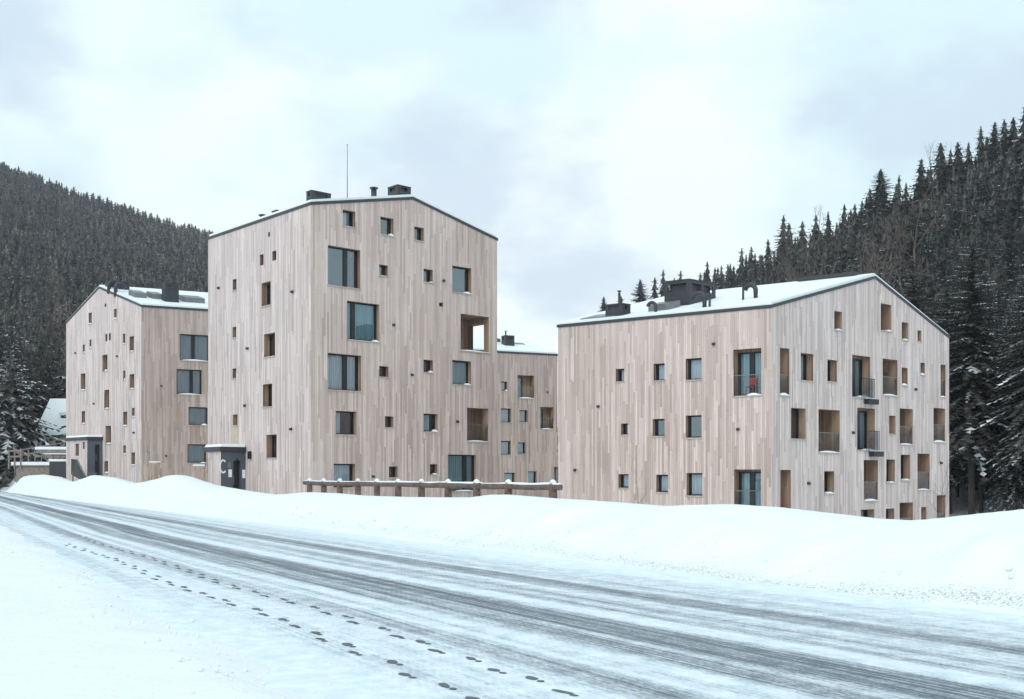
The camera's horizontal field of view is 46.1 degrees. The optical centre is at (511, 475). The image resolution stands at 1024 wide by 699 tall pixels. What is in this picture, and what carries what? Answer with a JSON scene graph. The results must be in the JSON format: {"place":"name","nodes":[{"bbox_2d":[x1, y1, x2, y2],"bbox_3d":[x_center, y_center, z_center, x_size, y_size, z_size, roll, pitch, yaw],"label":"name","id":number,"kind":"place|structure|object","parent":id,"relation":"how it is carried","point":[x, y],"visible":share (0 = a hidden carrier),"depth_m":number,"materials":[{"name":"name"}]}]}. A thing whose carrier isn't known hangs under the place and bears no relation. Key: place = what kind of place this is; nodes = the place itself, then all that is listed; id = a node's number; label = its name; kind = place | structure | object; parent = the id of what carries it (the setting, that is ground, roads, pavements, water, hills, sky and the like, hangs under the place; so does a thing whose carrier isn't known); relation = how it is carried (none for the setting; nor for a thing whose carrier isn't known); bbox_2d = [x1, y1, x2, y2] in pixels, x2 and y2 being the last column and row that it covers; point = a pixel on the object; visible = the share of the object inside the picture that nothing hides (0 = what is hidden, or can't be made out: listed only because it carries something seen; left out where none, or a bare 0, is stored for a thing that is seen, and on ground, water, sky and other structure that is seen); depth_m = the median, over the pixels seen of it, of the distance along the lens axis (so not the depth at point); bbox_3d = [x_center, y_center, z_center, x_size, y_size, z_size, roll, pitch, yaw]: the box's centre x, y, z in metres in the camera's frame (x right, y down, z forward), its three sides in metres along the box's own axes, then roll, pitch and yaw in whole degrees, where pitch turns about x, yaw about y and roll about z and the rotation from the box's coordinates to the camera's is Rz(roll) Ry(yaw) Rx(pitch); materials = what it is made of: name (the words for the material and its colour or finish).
{"place":"outdoors","nodes":[
{"label":"outdoors","id":0,"kind":"place"},
{"bbox_2d":[0,492,1023,698],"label":"road","id":1,"kind":"structure","parent":0,"point":[298,609],"depth_m":13.30,"materials":[{"name":"grey asphalt"}]},
{"bbox_2d":[0,499,1023,698],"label":"snow crumbs","id":2,"kind":"object","parent":1,"relation":"on","point":[790,575],"visible":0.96,"depth_m":18.09,"materials":[{"name":"white snow"}]},
{"bbox_2d":[0,440,1023,698],"bbox_3d":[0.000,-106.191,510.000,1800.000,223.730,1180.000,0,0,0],"label":"snowy ground","id":3,"kind":"structure","parent":0,"point":[50,648],"depth_m":18.32,"materials":[{"name":"white snow"}]},
{"bbox_2d":[0,325,35,428],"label":"spruce tree","id":4,"kind":"object","parent":3,"relation":"on","point":[10,353],"visible":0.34,"depth_m":145.98,"materials":[{"name":"green plant"}]},
{"bbox_2d":[13,336,43,422],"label":"spruce tree","id":5,"kind":"object","parent":3,"relation":"on","point":[23,361],"visible":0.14,"depth_m":162.64,"materials":[{"name":"green plant"}]},
{"bbox_2d":[0,359,65,488],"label":"spruce tree","id":6,"kind":"object","parent":3,"relation":"on","point":[16,432],"visible":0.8,"depth_m":125.95,"materials":[{"name":"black plant"}]},
{"bbox_2d":[1,266,69,399],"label":"bare tree","id":7,"kind":"object","parent":3,"relation":"on","point":[51,322],"visible":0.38,"depth_m":162.27,"materials":[{"name":"brown plant"}]},
{"bbox_2d":[7,442,65,482],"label":"wooden deck","id":8,"kind":"structure","parent":3,"relation":"on","point":[22,469],"depth_m":119.00,"materials":[{"name":"brown wood"}]},
{"bbox_2d":[35,447,65,452],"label":"timber beam","id":9,"kind":"structure","parent":8,"relation":"on","point":[50,449],"depth_m":120.00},
{"bbox_2d":[30,356,53,423],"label":"spruce tree","id":10,"kind":"object","parent":3,"relation":"on","point":[40,364],"visible":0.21,"depth_m":177.41,"materials":[{"name":"green plant"}]},
{"bbox_2d":[22,342,65,423],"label":"bare tree","id":11,"kind":"object","parent":3,"relation":"on","point":[29,362],"visible":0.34,"depth_m":165.14,"materials":[{"name":"brown plant"}]},
{"bbox_2d":[32,348,59,423],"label":"spruce tree","id":12,"kind":"object","parent":3,"relation":"on","point":[46,371],"visible":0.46,"depth_m":174.49,"materials":[{"name":"green plant"}]},
{"bbox_2d":[36,399,65,461],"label":"snowy house","id":13,"kind":"structure","parent":3,"relation":"on","point":[55,413],"depth_m":153.63,"materials":[{"name":"snow"}]},
{"bbox_2d":[49,455,65,478],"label":"retaining wall","id":14,"kind":"structure","parent":3,"relation":"on","point":[57,467],"depth_m":112.00,"materials":[{"name":"concrete"}]},
{"bbox_2d":[65,279,207,482],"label":"apartment block","id":15,"kind":"structure","parent":3,"relation":"on","point":[136,357],"depth_m":95.99,"materials":[{"name":"wood"}]},
{"bbox_2d":[71,459,85,478],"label":"stair railing","id":16,"kind":"object","parent":15,"relation":"attached to","point":[77,470],"visible":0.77,"depth_m":96.59,"materials":[{"name":"metal"}]},
{"bbox_2d":[176,369,201,395],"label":"window","id":17,"kind":"structure","parent":15,"relation":"in","point":[188,381],"depth_m":95.75,"materials":[{"name":"glass"}]},
{"bbox_2d":[179,334,207,361],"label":"window","id":18,"kind":"structure","parent":15,"relation":"in","point":[192,347],"depth_m":95.87,"materials":[{"name":"glass"}]},
{"bbox_2d":[187,444,206,463],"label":"window","id":19,"kind":"structure","parent":15,"relation":"in","point":[195,454],"depth_m":96.03,"materials":[{"name":"glass"}]},
{"bbox_2d":[188,407,207,425],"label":"window","id":20,"kind":"structure","parent":15,"relation":"in","point":[197,415],"depth_m":96.12,"materials":[{"name":"glass"}]},
{"bbox_2d":[203,144,497,496],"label":"apartment block","id":21,"kind":"structure","parent":3,"relation":"on","point":[340,337],"depth_m":68.05,"materials":[{"name":"wood"}]},
{"bbox_2d":[333,464,354,488],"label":"window","id":22,"kind":"structure","parent":21,"relation":"in","point":[343,471],"depth_m":65.69,"materials":[{"name":"glass"}]},
{"bbox_2d":[328,246,360,289],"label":"window","id":23,"kind":"structure","parent":21,"relation":"in","point":[342,263],"depth_m":65.92,"materials":[{"name":"glass"}]},
{"bbox_2d":[327,353,361,392],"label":"window","id":24,"kind":"structure","parent":21,"relation":"in","point":[342,369],"depth_m":65.60,"materials":[{"name":"glass"}]},
{"bbox_2d":[335,411,356,435],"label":"window","id":25,"kind":"structure","parent":21,"relation":"in","point":[344,420],"depth_m":66.11,"materials":[{"name":"glass"}]},
{"bbox_2d":[342,211,355,228],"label":"window","id":26,"kind":"structure","parent":21,"relation":"in","point":[347,216],"depth_m":65.90,"materials":[{"name":"glass"}]},
{"bbox_2d":[347,301,379,342],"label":"window","id":27,"kind":"structure","parent":21,"relation":"in","point":[361,317],"depth_m":66.57,"materials":[{"name":"glass"}]},
{"bbox_2d":[380,218,393,236],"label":"window","id":28,"kind":"structure","parent":21,"relation":"in","point":[385,224],"depth_m":68.05,"materials":[{"name":"glass"}]},
{"bbox_2d":[423,414,438,432],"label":"window","id":29,"kind":"structure","parent":21,"relation":"in","point":[429,419],"depth_m":70.02,"materials":[{"name":"glass"}]},
{"bbox_2d":[448,455,473,491],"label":"window","id":30,"kind":"structure","parent":21,"relation":"in","point":[460,467],"depth_m":71.64,"materials":[{"name":"glass"}]},
{"bbox_2d":[452,266,471,294],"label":"window","id":31,"kind":"structure","parent":21,"relation":"in","point":[459,275],"depth_m":72.17,"materials":[{"name":"glass"}]},
{"bbox_2d":[452,360,471,385],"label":"window","id":32,"kind":"structure","parent":21,"relation":"in","point":[459,368],"depth_m":71.75,"materials":[{"name":"glass"}]},
{"bbox_2d":[302,478,562,497],"bbox_3d":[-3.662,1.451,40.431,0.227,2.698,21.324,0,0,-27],"label":"log guard rail","id":33,"kind":"object","parent":3,"relation":"on","point":[508,486],"visible":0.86,"depth_m":37.95,"materials":[{"name":"brown wood"}]},
{"bbox_2d":[0,132,1023,493],"bbox_3d":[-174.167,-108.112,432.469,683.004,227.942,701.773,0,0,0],"label":"distant forest","id":34,"kind":"object","parent":3,"relation":"on","point":[86,244],"visible":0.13,"depth_m":387.27,"materials":[{"name":"green plant"}]},
{"bbox_2d":[473,331,557,497],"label":"apartment block","id":35,"kind":"structure","parent":3,"relation":"on","point":[527,411],"depth_m":109.30,"materials":[{"name":"wood"}]},
{"bbox_2d":[631,279,649,303],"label":"spruce tree","id":36,"kind":"object","parent":3,"relation":"on","point":[641,296],"visible":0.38,"depth_m":383.36,"materials":[{"name":"green plant"}]},
{"bbox_2d":[557,271,949,519],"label":"apartment block","id":37,"kind":"structure","parent":3,"relation":"on","point":[851,369],"depth_m":62.94,"materials":[{"name":"wood"}]},
{"bbox_2d":[652,419,664,436],"bbox_3d":[7.803,-2.455,62.479,0.773,0.946,0.850,0,0,38],"label":"window","id":38,"kind":"structure","parent":37,"relation":"in","point":[659,423],"depth_m":62.85,"materials":[{"name":"glass"}]},
{"bbox_2d":[653,364,664,381],"bbox_3d":[7.824,-5.318,62.463,0.722,0.936,0.850,0,0,38],"label":"window","id":39,"kind":"structure","parent":37,"relation":"in","point":[660,368],"depth_m":62.53,"materials":[{"name":"glass"}]},
{"bbox_2d":[655,475,667,492],"bbox_3d":[7.964,0.433,62.354,0.748,0.964,0.850,0,0,38],"label":"window","id":40,"kind":"structure","parent":37,"relation":"in","point":[663,479],"depth_m":62.43,"materials":[{"name":"glass"}]},
{"bbox_2d":[685,358,701,380],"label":"window","id":41,"kind":"structure","parent":37,"relation":"in","point":[694,365],"depth_m":61.32,"materials":[{"name":"glass"}]},
{"bbox_2d":[685,415,701,438],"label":"window","id":42,"kind":"structure","parent":37,"relation":"in","point":[694,422],"depth_m":61.62,"materials":[{"name":"glass"}]},
{"bbox_2d":[685,473,702,496],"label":"window","id":43,"kind":"structure","parent":37,"relation":"in","point":[695,479],"depth_m":61.29,"materials":[{"name":"glass"}]},
{"bbox_2d":[791,409,806,439],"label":"window","id":44,"kind":"structure","parent":37,"relation":"in","point":[794,412],"depth_m":60.82,"materials":[{"name":"glass"}]},
{"bbox_2d":[801,354,814,382],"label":"window","id":45,"kind":"structure","parent":37,"relation":"in","point":[803,357],"depth_m":61.19,"materials":[{"name":"glass"}]},
{"bbox_2d":[767,215,790,277],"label":"spruce tree","id":46,"kind":"object","parent":3,"relation":"on","point":[781,241],"visible":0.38,"depth_m":333.63,"materials":[{"name":"green plant"}]},
{"bbox_2d":[767,222,801,282],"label":"bare tree","id":47,"kind":"object","parent":3,"relation":"on","point":[786,258],"visible":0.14,"depth_m":171.26,"materials":[{"name":"brown plant"}]},
{"bbox_2d":[758,205,827,282],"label":"bare tree","id":48,"kind":"object","parent":3,"relation":"on","point":[801,243],"visible":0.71,"depth_m":297.63,"materials":[{"name":"brown plant"}]},
{"bbox_2d":[780,236,841,281],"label":"bare tree","id":49,"kind":"object","parent":3,"relation":"on","point":[807,259],"visible":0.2,"depth_m":154.81,"materials":[{"name":"brown plant"}]},
{"bbox_2d":[854,169,896,237],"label":"spruce tree","id":50,"kind":"object","parent":3,"relation":"on","point":[880,195],"visible":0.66,"depth_m":295.83,"materials":[{"name":"green plant"}]},
{"bbox_2d":[880,237,895,279],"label":"spruce tree","id":51,"kind":"object","parent":3,"relation":"on","point":[890,246],"visible":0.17,"depth_m":229.48,"materials":[{"name":"green plant"}]},
{"bbox_2d":[858,214,937,316],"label":"bare tree","id":52,"kind":"object","parent":3,"relation":"on","point":[883,271],"visible":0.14,"depth_m":108.08,"materials":[{"name":"brown plant"}]},
{"bbox_2d":[890,260,906,295],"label":"spruce tree","id":53,"kind":"object","parent":3,"relation":"on","point":[895,276],"visible":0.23,"depth_m":201.08,"materials":[{"name":"green plant"}]},
{"bbox_2d":[859,226,938,306],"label":"bare tree","id":54,"kind":"object","parent":3,"relation":"on","point":[895,267],"visible":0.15,"depth_m":129.62,"materials":[{"name":"brown plant"}]},
{"bbox_2d":[849,143,966,289],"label":"bare tree","id":55,"kind":"object","parent":3,"relation":"on","point":[915,237],"visible":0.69,"depth_m":198.17,"materials":[{"name":"brown plant"}]},
{"bbox_2d":[897,231,918,268],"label":"spruce tree","id":56,"kind":"object","parent":3,"relation":"on","point":[908,250],"visible":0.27,"depth_m":225.54,"materials":[{"name":"green plant"}]},
{"bbox_2d":[899,158,927,226],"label":"spruce tree","id":57,"kind":"object","parent":3,"relation":"on","point":[919,184],"visible":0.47,"depth_m":283.85,"materials":[{"name":"green plant"}]},
{"bbox_2d":[905,206,924,236],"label":"spruce tree","id":58,"kind":"object","parent":3,"relation":"on","point":[914,222],"visible":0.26,"depth_m":243.86,"materials":[{"name":"green plant"}]},
{"bbox_2d":[902,224,929,270],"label":"spruce tree","id":59,"kind":"object","parent":3,"relation":"on","point":[920,233],"visible":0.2,"depth_m":224.75,"materials":[{"name":"green plant"}]},
{"bbox_2d":[910,240,930,272],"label":"spruce tree","id":60,"kind":"object","parent":3,"relation":"on","point":[921,252],"visible":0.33,"depth_m":208.73,"materials":[{"name":"green plant"}]},
{"bbox_2d":[917,259,935,302],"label":"spruce tree","id":61,"kind":"object","parent":3,"relation":"on","point":[927,272],"visible":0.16,"depth_m":182.12,"materials":[{"name":"green plant"}]},
{"bbox_2d":[919,204,940,236],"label":"spruce tree","id":62,"kind":"object","parent":3,"relation":"on","point":[931,216],"visible":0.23,"depth_m":237.21,"materials":[{"name":"green plant"}]},
{"bbox_2d":[897,259,964,486],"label":"spruce tree","id":63,"kind":"object","parent":3,"relation":"on","point":[912,292],"visible":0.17,"depth_m":100.63,"materials":[{"name":"green plant"}]},
{"bbox_2d":[922,272,940,314],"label":"spruce tree","id":64,"kind":"object","parent":3,"relation":"on","point":[931,294],"visible":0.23,"depth_m":162.01,"materials":[{"name":"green plant"}]},
{"bbox_2d":[925,225,947,267],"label":"spruce tree","id":65,"kind":"object","parent":3,"relation":"on","point":[936,236],"visible":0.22,"depth_m":209.15,"materials":[{"name":"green plant"}]},
{"bbox_2d":[921,143,953,203],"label":"spruce tree","id":66,"kind":"object","parent":3,"relation":"on","point":[940,179],"visible":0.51,"depth_m":275.49,"materials":[{"name":"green plant"}]},
{"bbox_2d":[927,207,957,253],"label":"spruce tree","id":67,"kind":"object","parent":3,"relation":"on","point":[946,219],"visible":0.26,"depth_m":220.76,"materials":[{"name":"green plant"}]},
{"bbox_2d":[936,245,951,288],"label":"spruce tree","id":68,"kind":"object","parent":3,"relation":"on","point":[944,259],"visible":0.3,"depth_m":183.40,"materials":[{"name":"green plant"}]},
{"bbox_2d":[929,276,976,514],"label":"spruce tree","id":69,"kind":"object","parent":3,"relation":"on","point":[961,467],"visible":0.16,"depth_m":99.41,"materials":[{"name":"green plant"}]},
{"bbox_2d":[935,142,971,195],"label":"spruce tree","id":70,"kind":"object","parent":3,"relation":"on","point":[957,151],"visible":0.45,"depth_m":272.98,"materials":[{"name":"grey plant"}]},
{"bbox_2d":[948,199,965,239],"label":"spruce tree","id":71,"kind":"object","parent":3,"relation":"on","point":[956,210],"visible":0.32,"depth_m":222.71,"materials":[{"name":"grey plant"}]},
{"bbox_2d":[947,248,968,300],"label":"spruce tree","id":72,"kind":"object","parent":3,"relation":"on","point":[959,269],"visible":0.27,"depth_m":166.39,"materials":[{"name":"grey plant"}]},
{"bbox_2d":[949,212,973,245],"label":"spruce tree","id":73,"kind":"object","parent":3,"relation":"on","point":[964,222],"visible":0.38,"depth_m":211.30,"materials":[{"name":"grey plant"}]},
{"bbox_2d":[966,170,983,217],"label":"spruce tree","id":74,"kind":"object","parent":3,"relation":"on","point":[976,181],"visible":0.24,"depth_m":239.27,"materials":[{"name":"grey plant"}]},
{"bbox_2d":[967,126,984,170],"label":"spruce tree","id":75,"kind":"object","parent":3,"relation":"on","point":[979,149],"visible":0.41,"depth_m":271.61,"materials":[{"name":"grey plant"}]},
{"bbox_2d":[932,242,1020,514],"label":"spruce tree","id":76,"kind":"object","parent":3,"relation":"on","point":[970,385],"visible":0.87,"depth_m":92.05,"materials":[{"name":"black plant"}]},
{"bbox_2d":[949,355,1008,512],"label":"spruce tree","id":77,"kind":"object","parent":3,"relation":"on","point":[978,472],"visible":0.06,"depth_m":96.69,"materials":[{"name":"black plant"}]},
{"bbox_2d":[957,278,1006,500],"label":"spruce tree","id":78,"kind":"object","parent":3,"relation":"on","point":[979,324],"visible":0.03,"depth_m":101.51,"materials":[{"name":"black plant"}]},
{"bbox_2d":[970,172,994,222],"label":"spruce tree","id":79,"kind":"object","parent":3,"relation":"on","point":[985,191],"visible":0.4,"depth_m":228.02,"materials":[{"name":"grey plant"}]},
{"bbox_2d":[969,137,996,182],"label":"spruce tree","id":80,"kind":"object","parent":3,"relation":"on","point":[986,148],"visible":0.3,"depth_m":261.67,"materials":[{"name":"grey plant"}]},
{"bbox_2d":[978,236,992,279],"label":"spruce tree","id":81,"kind":"object","parent":3,"relation":"on","point":[987,249],"visible":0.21,"depth_m":171.65,"materials":[{"name":"grey plant"}]},
{"bbox_2d":[976,229,999,279],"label":"spruce tree","id":82,"kind":"object","parent":3,"relation":"on","point":[988,235],"visible":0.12,"depth_m":175.28,"materials":[{"name":"grey plant"}]},
{"bbox_2d":[979,122,1001,164],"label":"spruce tree","id":83,"kind":"object","parent":3,"relation":"on","point":[993,140],"visible":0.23,"depth_m":270.15,"materials":[{"name":"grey plant"}]},
{"bbox_2d":[980,191,1003,237],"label":"spruce tree","id":84,"kind":"object","parent":3,"relation":"on","point":[995,202],"visible":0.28,"depth_m":212.40,"materials":[{"name":"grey plant"}]},
{"bbox_2d":[979,239,1006,280],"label":"spruce tree","id":85,"kind":"object","parent":3,"relation":"on","point":[993,256],"visible":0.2,"depth_m":164.04,"materials":[{"name":"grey plant"}]},
{"bbox_2d":[985,208,1002,237],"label":"spruce tree","id":86,"kind":"object","parent":3,"relation":"on","point":[994,220],"visible":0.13,"depth_m":199.96,"materials":[{"name":"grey plant"}]},
{"bbox_2d":[979,275,1009,474],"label":"spruce tree","id":87,"kind":"object","parent":3,"relation":"on","point":[989,312],"visible":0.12,"depth_m":106.62,"materials":[{"name":"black plant"}]},
{"bbox_2d":[983,272,1009,324],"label":"spruce tree","id":88,"kind":"object","parent":3,"relation":"on","point":[992,277],"visible":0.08,"depth_m":128.76,"materials":[{"name":"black plant"}]},
{"bbox_2d":[988,119,1010,170],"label":"spruce tree","id":89,"kind":"object","parent":3,"relation":"on","point":[1004,131],"visible":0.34,"depth_m":260.63,"materials":[{"name":"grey plant"}]},
{"bbox_2d":[976,252,1023,478],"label":"spruce tree","id":90,"kind":"object","parent":3,"relation":"on","point":[1017,411],"visible":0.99,"depth_m":88.04,"materials":[{"name":"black plant"}]},
{"bbox_2d":[992,282,1009,351],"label":"spruce tree","id":91,"kind":"object","parent":3,"relation":"on","point":[1000,312],"visible":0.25,"depth_m":121.05,"materials":[{"name":"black plant"}]},
{"bbox_2d":[979,333,1023,510],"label":"spruce tree","id":92,"kind":"object","parent":3,"relation":"on","point":[1013,479],"visible":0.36,"depth_m":90.74,"materials":[{"name":"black plant"}]},
{"bbox_2d":[996,268,1011,313],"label":"spruce tree","id":93,"kind":"object","parent":3,"relation":"on","point":[1000,275],"visible":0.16,"depth_m":145.91,"materials":[{"name":"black plant"}]},
{"bbox_2d":[990,117,1019,171],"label":"spruce tree","id":94,"kind":"object","parent":3,"relation":"on","point":[1013,128],"visible":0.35,"depth_m":259.71,"materials":[{"name":"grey plant"}]},
{"bbox_2d":[999,222,1011,265],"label":"spruce tree","id":95,"kind":"object","parent":3,"relation":"on","point":[1003,232],"visible":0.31,"depth_m":187.51,"materials":[{"name":"grey plant"}]},
{"bbox_2d":[994,280,1023,370],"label":"spruce tree","id":96,"kind":"object","parent":3,"relation":"on","point":[1022,291],"visible":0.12,"depth_m":105.40,"materials":[{"name":"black plant"}]},
{"bbox_2d":[999,185,1021,231],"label":"spruce tree","id":97,"kind":"object","parent":3,"relation":"on","point":[1010,200],"visible":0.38,"depth_m":202.49,"materials":[{"name":"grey plant"}]},
{"bbox_2d":[1005,210,1016,255],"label":"spruce tree","id":98,"kind":"object","parent":3,"relation":"on","point":[1008,222],"visible":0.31,"depth_m":189.65,"materials":[{"name":"grey plant"}]},
{"bbox_2d":[999,187,1023,225],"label":"spruce tree","id":99,"kind":"object","parent":3,"relation":"on","point":[1015,202],"visible":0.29,"depth_m":204.07,"materials":[{"name":"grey plant"}]},
{"bbox_2d":[1004,107,1023,168],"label":"spruce tree","id":100,"kind":"object","parent":3,"relation":"on","point":[1019,150],"visible":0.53,"depth_m":250.35,"materials":[{"name":"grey plant"}]},
{"bbox_2d":[1006,174,1022,214],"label":"spruce tree","id":101,"kind":"object","parent":3,"relation":"on","point":[1015,181],"visible":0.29,"depth_m":213.23,"materials":[{"name":"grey plant"}]},
{"bbox_2d":[1008,224,1023,292],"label":"spruce tree","id":102,"kind":"object","parent":3,"relation":"on","point":[1021,242],"visible":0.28,"depth_m":163.54,"materials":[{"name":"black plant"}]},
{"bbox_2d":[1009,248,1023,292],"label":"spruce tree","id":103,"kind":"object","parent":3,"relation":"on","point":[1017,268],"visible":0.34,"depth_m":160.69,"materials":[{"name":"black plant"}]},
{"bbox_2d":[0,0,1023,353],"label":"sky","id":104,"kind":"structure","parent":0,"point":[605,146],"materials":[{"name":"white"}]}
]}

